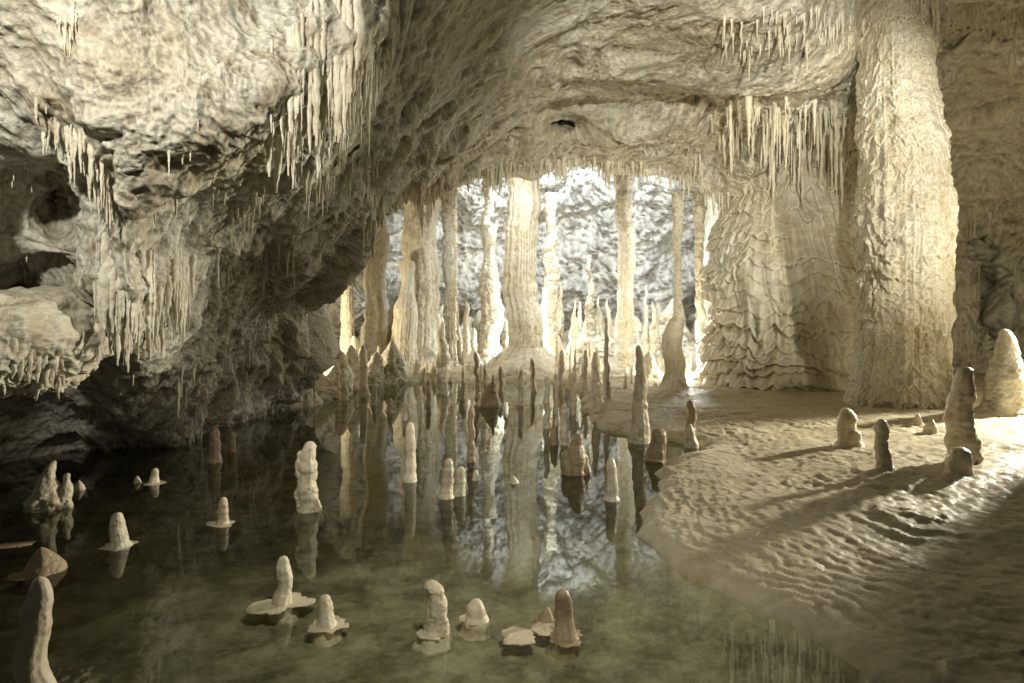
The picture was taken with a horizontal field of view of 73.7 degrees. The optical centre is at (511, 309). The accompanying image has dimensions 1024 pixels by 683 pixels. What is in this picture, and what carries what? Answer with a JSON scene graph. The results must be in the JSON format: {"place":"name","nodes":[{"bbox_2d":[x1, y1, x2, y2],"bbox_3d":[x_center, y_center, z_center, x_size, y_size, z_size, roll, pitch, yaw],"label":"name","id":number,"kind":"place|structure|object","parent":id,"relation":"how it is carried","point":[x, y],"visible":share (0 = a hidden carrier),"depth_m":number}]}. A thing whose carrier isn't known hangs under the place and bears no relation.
{"place":"outdoors","nodes":[
{"label":"outdoors","id":0,"kind":"place"},
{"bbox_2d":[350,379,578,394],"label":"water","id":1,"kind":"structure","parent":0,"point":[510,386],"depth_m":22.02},
{"bbox_2d":[0,541,35,548],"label":"calcite raft","id":2,"kind":"object","parent":1,"relation":"on","point":[14,545],"visible":1,"depth_m":7.26},
{"bbox_2d":[500,626,535,645],"bbox_3d":[0.044,2.502,5.239,0.276,0.020,0.317,0,0,0],"label":"calcite raft","id":3,"kind":"object","parent":1,"relation":"on","point":[524,636],"visible":1,"depth_m":5.21},
{"bbox_2d":[530,622,554,635],"bbox_3d":[0.260,2.502,5.371,0.254,0.020,0.246,0,0,-39],"label":"calcite raft","id":4,"kind":"object","parent":1,"relation":"on","point":[541,629],"visible":0.88,"depth_m":5.34},
{"bbox_2d":[0,328,1023,682],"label":"ground","id":5,"kind":"structure","parent":0,"point":[760,536],"depth_m":7.08},
{"bbox_2d":[12,576,56,682],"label":"stalagmite","id":6,"kind":"object","parent":5,"relation":"on","point":[30,664],"visible":1,"depth_m":4.35},
{"bbox_2d":[2,547,77,594],"bbox_3d":[-4.500,2.456,6.547,0.570,0.408,0.562,0,0,0],"label":"stalagmite","id":7,"kind":"object","parent":5,"relation":"on","point":[52,567],"visible":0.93,"depth_m":6.45},
{"bbox_2d":[19,461,78,523],"bbox_3d":[-5.836,2.283,8.610,0.734,0.754,0.553,0,0,0],"label":"stalagmite","id":8,"kind":"object","parent":5,"relation":"on","point":[49,498],"visible":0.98,"depth_m":8.52},
{"bbox_2d":[72,480,87,499],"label":"stalagmite","id":9,"kind":"object","parent":5,"relation":"on","point":[80,493],"visible":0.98,"depth_m":9.45},
{"bbox_2d":[98,512,137,562],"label":"stalagmite","id":10,"kind":"object","parent":5,"relation":"on","point":[119,548],"visible":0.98,"depth_m":7.18},
{"bbox_2d":[130,476,142,491],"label":"stalagmite","id":11,"kind":"object","parent":5,"relation":"on","point":[137,485],"visible":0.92,"depth_m":9.84},
{"bbox_2d":[143,468,166,493],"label":"stalagmite","id":12,"kind":"object","parent":5,"relation":"on","point":[154,484],"visible":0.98,"depth_m":9.82},
{"bbox_2d":[201,427,225,471],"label":"stalagmite","id":13,"kind":"object","parent":5,"relation":"on","point":[214,461],"visible":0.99,"depth_m":11.18},
{"bbox_2d":[205,497,234,534],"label":"stalagmite","id":14,"kind":"object","parent":5,"relation":"on","point":[222,524],"visible":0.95,"depth_m":7.93},
{"bbox_2d":[227,432,238,458],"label":"stalagmite","id":15,"kind":"object","parent":5,"relation":"on","point":[232,453],"visible":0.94,"depth_m":11.99},
{"bbox_2d":[244,556,315,623],"bbox_3d":[-1.976,2.384,5.796,0.406,0.553,0.540,0,0,42],"label":"stalagmite","id":16,"kind":"object","parent":5,"relation":"on","point":[278,608],"visible":1,"depth_m":5.79},
{"bbox_2d":[291,441,326,525],"bbox_3d":[-2.540,2.148,8.527,0.460,1.023,0.453,0,0,0],"label":"stalagmite","id":17,"kind":"object","parent":5,"relation":"on","point":[308,511],"visible":0.99,"depth_m":8.45},
{"bbox_2d":[307,594,348,647],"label":"stalagmite","id":18,"kind":"object","parent":5,"relation":"on","point":[326,626],"visible":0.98,"depth_m":5.36},
{"bbox_2d":[334,362,340,399],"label":"stalagmite","id":19,"kind":"object","parent":5,"relation":"on","point":[337,371],"visible":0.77,"depth_m":19.35},
{"bbox_2d":[339,378,349,403],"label":"stalagmite","id":20,"kind":"object","parent":5,"relation":"on","point":[344,395],"visible":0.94,"depth_m":18.93},
{"bbox_2d":[339,283,354,354],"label":"limestone column","id":21,"kind":"structure","parent":5,"relation":"on","point":[347,316],"depth_m":26.76},
{"bbox_2d":[351,336,359,354],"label":"stalagmite","id":22,"kind":"object","parent":5,"relation":"on","point":[355,342],"visible":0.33,"depth_m":25.18},
{"bbox_2d":[358,345,371,398],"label":"stalagmite","id":23,"kind":"object","parent":5,"relation":"on","point":[364,392],"visible":0.98,"depth_m":20.00},
{"bbox_2d":[368,385,377,408],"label":"stalagmite","id":24,"kind":"object","parent":5,"relation":"on","point":[373,405],"visible":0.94,"depth_m":17.95},
{"bbox_2d":[360,215,389,356],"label":"limestone column","id":25,"kind":"structure","parent":5,"relation":"on","point":[374,331],"depth_m":28.65},
{"bbox_2d":[385,398,394,417],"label":"stalagmite","id":26,"kind":"object","parent":5,"relation":"on","point":[389,412],"visible":0.98,"depth_m":16.68},
{"bbox_2d":[400,402,408,425],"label":"stalagmite","id":27,"kind":"object","parent":5,"relation":"on","point":[404,421],"visible":0.93,"depth_m":15.49},
{"bbox_2d":[391,261,418,369],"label":"limestone column","id":28,"kind":"structure","parent":5,"relation":"on","point":[404,325],"depth_m":26.13},
{"bbox_2d":[399,422,418,493],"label":"stalagmite","id":29,"kind":"object","parent":5,"relation":"on","point":[409,484],"visible":1,"depth_m":9.93},
{"bbox_2d":[424,380,432,409],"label":"stalagmite","id":30,"kind":"object","parent":5,"relation":"on","point":[428,406],"visible":1,"depth_m":17.93},
{"bbox_2d":[401,198,458,369],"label":"limestone column","id":31,"kind":"structure","parent":5,"relation":"on","point":[418,248],"depth_m":26.97},
{"bbox_2d":[411,580,452,657],"bbox_3d":[-0.619,2.378,5.293,0.321,0.563,0.349,0,0,0],"label":"stalagmite","id":32,"kind":"object","parent":5,"relation":"on","point":[434,638],"visible":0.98,"depth_m":5.22},
{"bbox_2d":[431,321,450,380],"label":"stalagmite","id":33,"kind":"object","parent":5,"relation":"on","point":[443,358],"visible":0.91,"depth_m":24.16},
{"bbox_2d":[440,192,453,343],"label":"limestone column","id":34,"kind":"structure","parent":5,"relation":"on","point":[446,217],"depth_m":28.81},
{"bbox_2d":[435,458,458,510],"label":"stalagmite","id":35,"kind":"object","parent":5,"relation":"on","point":[445,499],"visible":1,"depth_m":9.06},
{"bbox_2d":[452,188,458,365],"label":"limestone column","id":36,"kind":"structure","parent":5,"relation":"on","point":[454,297],"depth_m":26.94},
{"bbox_2d":[453,466,470,507],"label":"stalagmite","id":37,"kind":"object","parent":5,"relation":"on","point":[459,491],"visible":0.91,"depth_m":9.17},
{"bbox_2d":[457,380,466,404],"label":"stalagmite","id":38,"kind":"object","parent":5,"relation":"on","point":[462,400],"visible":0.99,"depth_m":18.91},
{"bbox_2d":[466,404,478,472],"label":"stalagmite","id":39,"kind":"object","parent":5,"relation":"on","point":[471,465],"visible":0.99,"depth_m":11.18},
{"bbox_2d":[457,598,490,640],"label":"stalagmite","id":40,"kind":"object","parent":5,"relation":"on","point":[475,621],"visible":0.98,"depth_m":5.45},
{"bbox_2d":[469,470,480,488],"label":"stalagmite","id":41,"kind":"object","parent":5,"relation":"on","point":[475,483],"visible":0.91,"depth_m":10.00},
{"bbox_2d":[473,352,480,402],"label":"stalagmite","id":42,"kind":"object","parent":5,"relation":"on","point":[477,383],"visible":0.94,"depth_m":19.35},
{"bbox_2d":[474,375,505,411],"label":"stalagmite","id":43,"kind":"object","parent":5,"relation":"on","point":[489,400],"visible":0.98,"depth_m":17.74},
{"bbox_2d":[477,224,504,361],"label":"limestone column","id":44,"kind":"structure","parent":5,"relation":"on","point":[491,322],"depth_m":27.71},
{"bbox_2d":[481,178,493,246],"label":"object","id":45,"kind":"structure","parent":44,"relation":"on","point":[488,210],"depth_m":28.06},
{"bbox_2d":[302,295,696,407],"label":"flowstone cones","id":46,"kind":"object","parent":5,"relation":"on","point":[387,365],"visible":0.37,"depth_m":24.96},
{"bbox_2d":[497,366,505,395],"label":"stalagmite","id":47,"kind":"object","parent":5,"relation":"on","point":[500,373],"visible":0.88,"depth_m":20.75},
{"bbox_2d":[325,284,692,387],"bbox_3d":[0.360,0.729,26.049,15.154,3.942,11.999,0,0,0],"label":"stalagmite cluster","id":48,"kind":"object","parent":5,"relation":"on","point":[654,338],"visible":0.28,"depth_m":27.57},
{"bbox_2d":[506,476,519,492],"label":"stalagmite","id":49,"kind":"object","parent":5,"relation":"on","point":[514,486],"visible":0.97,"depth_m":9.83},
{"bbox_2d":[515,370,524,410],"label":"stalagmite","id":50,"kind":"object","parent":5,"relation":"on","point":[520,405],"visible":1,"depth_m":17.93},
{"bbox_2d":[486,177,568,375],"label":"limestone column","id":51,"kind":"structure","parent":5,"relation":"on","point":[524,315],"depth_m":25.98},
{"bbox_2d":[530,358,538,396],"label":"stalagmite","id":52,"kind":"object","parent":5,"relation":"on","point":[532,377],"visible":0.97,"depth_m":20.78},
{"bbox_2d":[534,607,554,640],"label":"stalagmite","id":53,"kind":"object","parent":5,"relation":"on","point":[545,616],"visible":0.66,"depth_m":5.46},
{"bbox_2d":[540,376,550,434],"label":"stalagmite","id":54,"kind":"object","parent":5,"relation":"on","point":[546,428],"visible":0.96,"depth_m":14.43},
{"bbox_2d":[541,192,561,355],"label":"limestone column","id":55,"kind":"structure","parent":5,"relation":"on","point":[550,301],"depth_m":27.74},
{"bbox_2d":[545,425,558,451],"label":"stalagmite","id":56,"kind":"object","parent":5,"relation":"on","point":[553,446],"visible":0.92,"depth_m":12.60},
{"bbox_2d":[552,380,559,429],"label":"stalagmite","id":57,"kind":"object","parent":5,"relation":"on","point":[555,407],"visible":0.9,"depth_m":14.92},
{"bbox_2d":[557,350,564,384],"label":"stalagmite","id":58,"kind":"object","parent":5,"relation":"on","point":[561,370],"visible":0.94,"depth_m":22.78},
{"bbox_2d":[558,403,568,450],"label":"stalagmite","id":59,"kind":"object","parent":5,"relation":"on","point":[564,442],"visible":0.86,"depth_m":12.69},
{"bbox_2d":[545,588,582,660],"bbox_3d":[0.393,2.389,5.206,0.305,0.542,0.328,0,0,0],"label":"stalagmite","id":60,"kind":"object","parent":5,"relation":"on","point":[565,640],"visible":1,"depth_m":5.15},
{"bbox_2d":[568,372,577,419],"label":"stalagmite","id":61,"kind":"object","parent":5,"relation":"on","point":[573,407],"visible":0.98,"depth_m":16.22},
{"bbox_2d":[557,434,594,483],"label":"stalagmite","id":62,"kind":"object","parent":5,"relation":"on","point":[576,467],"visible":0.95,"depth_m":10.35},
{"bbox_2d":[579,350,588,396],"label":"stalagmite","id":63,"kind":"object","parent":5,"relation":"on","point":[584,390],"visible":0.98,"depth_m":20.06},
{"bbox_2d":[584,255,595,337],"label":"stalagmite","id":64,"kind":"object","parent":5,"relation":"on","point":[589,319],"depth_m":28.88},
{"bbox_2d":[589,352,604,413],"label":"stalagmite","id":65,"kind":"object","parent":5,"relation":"on","point":[598,404],"visible":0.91,"depth_m":16.28},
{"bbox_2d":[603,316,611,397],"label":"stalagmite","id":66,"kind":"object","parent":5,"relation":"on","point":[606,386],"visible":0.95,"depth_m":18.17},
{"bbox_2d":[602,458,620,506],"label":"stalagmite","id":67,"kind":"object","parent":5,"relation":"on","point":[611,498],"visible":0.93,"depth_m":8.93},
{"bbox_2d":[614,175,635,367],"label":"limestone column","id":68,"kind":"structure","parent":5,"relation":"on","point":[624,319],"depth_m":26.23},
{"bbox_2d":[624,345,650,447],"bbox_3d":[2.421,1.661,12.966,0.600,1.998,0.600,0,0,0],"label":"stalagmite","id":69,"kind":"object","parent":5,"relation":"on","point":[639,434],"visible":0.99,"depth_m":12.84},
{"bbox_2d":[640,428,666,465],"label":"stalagmite","id":70,"kind":"object","parent":5,"relation":"on","point":[655,453],"visible":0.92,"depth_m":11.26},
{"bbox_2d":[655,315,688,391],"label":"stalagmite","id":71,"kind":"object","parent":5,"relation":"on","point":[674,378],"visible":0.95,"depth_m":19.25},
{"bbox_2d":[670,192,684,316],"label":"limestone column","id":72,"kind":"structure","parent":5,"relation":"on","point":[677,199],"depth_m":21.68},
{"bbox_2d":[684,400,696,430],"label":"stalagmite","id":73,"kind":"object","parent":5,"relation":"on","point":[692,414],"visible":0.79,"depth_m":13.16},
{"bbox_2d":[682,424,699,450],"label":"stalagmite","id":74,"kind":"object","parent":5,"relation":"on","point":[690,442],"visible":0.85,"depth_m":12.41},
{"bbox_2d":[692,192,706,367],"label":"limestone column","id":75,"kind":"structure","parent":5,"relation":"on","point":[699,207],"depth_m":23.87},
{"bbox_2d":[701,190,719,328],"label":"limestone column","id":76,"kind":"structure","parent":5,"relation":"on","point":[710,220],"depth_m":28.64},
{"bbox_2d":[692,162,856,391],"bbox_3d":[8.647,-1.700,20.877,6.169,8.800,6.406,0,0,0],"label":"flowstone mound","id":77,"kind":"object","parent":5,"relation":"on","point":[777,276],"visible":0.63,"depth_m":18.91},
{"bbox_2d":[832,408,864,447],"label":"stalagmite","id":78,"kind":"object","parent":5,"relation":"on","point":[849,435],"visible":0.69,"depth_m":11.31},
{"bbox_2d":[873,419,895,470],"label":"stalagmite","id":79,"kind":"object","parent":5,"relation":"on","point":[883,457],"visible":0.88,"depth_m":9.32},
{"bbox_2d":[843,0,958,408],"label":"limestone column","id":80,"kind":"structure","parent":5,"relation":"on","point":[903,229],"depth_m":14.98},
{"bbox_2d":[911,413,923,425],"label":"stalagmite","id":81,"kind":"object","parent":5,"relation":"on","point":[917,420],"visible":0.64,"depth_m":13.04},
{"bbox_2d":[921,419,938,434],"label":"stalagmite","id":82,"kind":"object","parent":5,"relation":"on","point":[930,427],"visible":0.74,"depth_m":12.24},
{"bbox_2d":[943,447,974,476],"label":"stalagmite","id":83,"kind":"object","parent":5,"relation":"on","point":[958,461],"visible":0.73,"depth_m":8.98},
{"bbox_2d":[942,366,983,463],"bbox_3d":[6.477,1.586,9.886,0.636,1.552,0.620,0,0,-41],"label":"stalagmite","id":84,"kind":"object","parent":5,"relation":"on","point":[958,416],"visible":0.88,"depth_m":9.74},
{"bbox_2d":[974,329,1023,418],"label":"stalagmite","id":85,"kind":"object","parent":5,"relation":"on","point":[1003,391],"visible":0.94,"depth_m":13.96},
{"bbox_2d":[0,0,1023,468],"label":"cave ceiling","id":86,"kind":"structure","parent":0,"point":[136,88],"depth_m":11.65},
{"bbox_2d":[0,285,113,400],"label":"flowstone boulder","id":87,"kind":"object","parent":86,"relation":"attached to","point":[49,340],"visible":0.87,"depth_m":6.86},
{"bbox_2d":[1,0,1023,449],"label":"stalactites","id":88,"kind":"object","parent":86,"relation":"attached to","point":[351,90],"visible":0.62,"depth_m":8.62},
{"bbox_2d":[326,165,1023,362],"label":"cave wall","id":89,"kind":"structure","parent":0,"point":[585,219],"depth_m":33.41}
]}

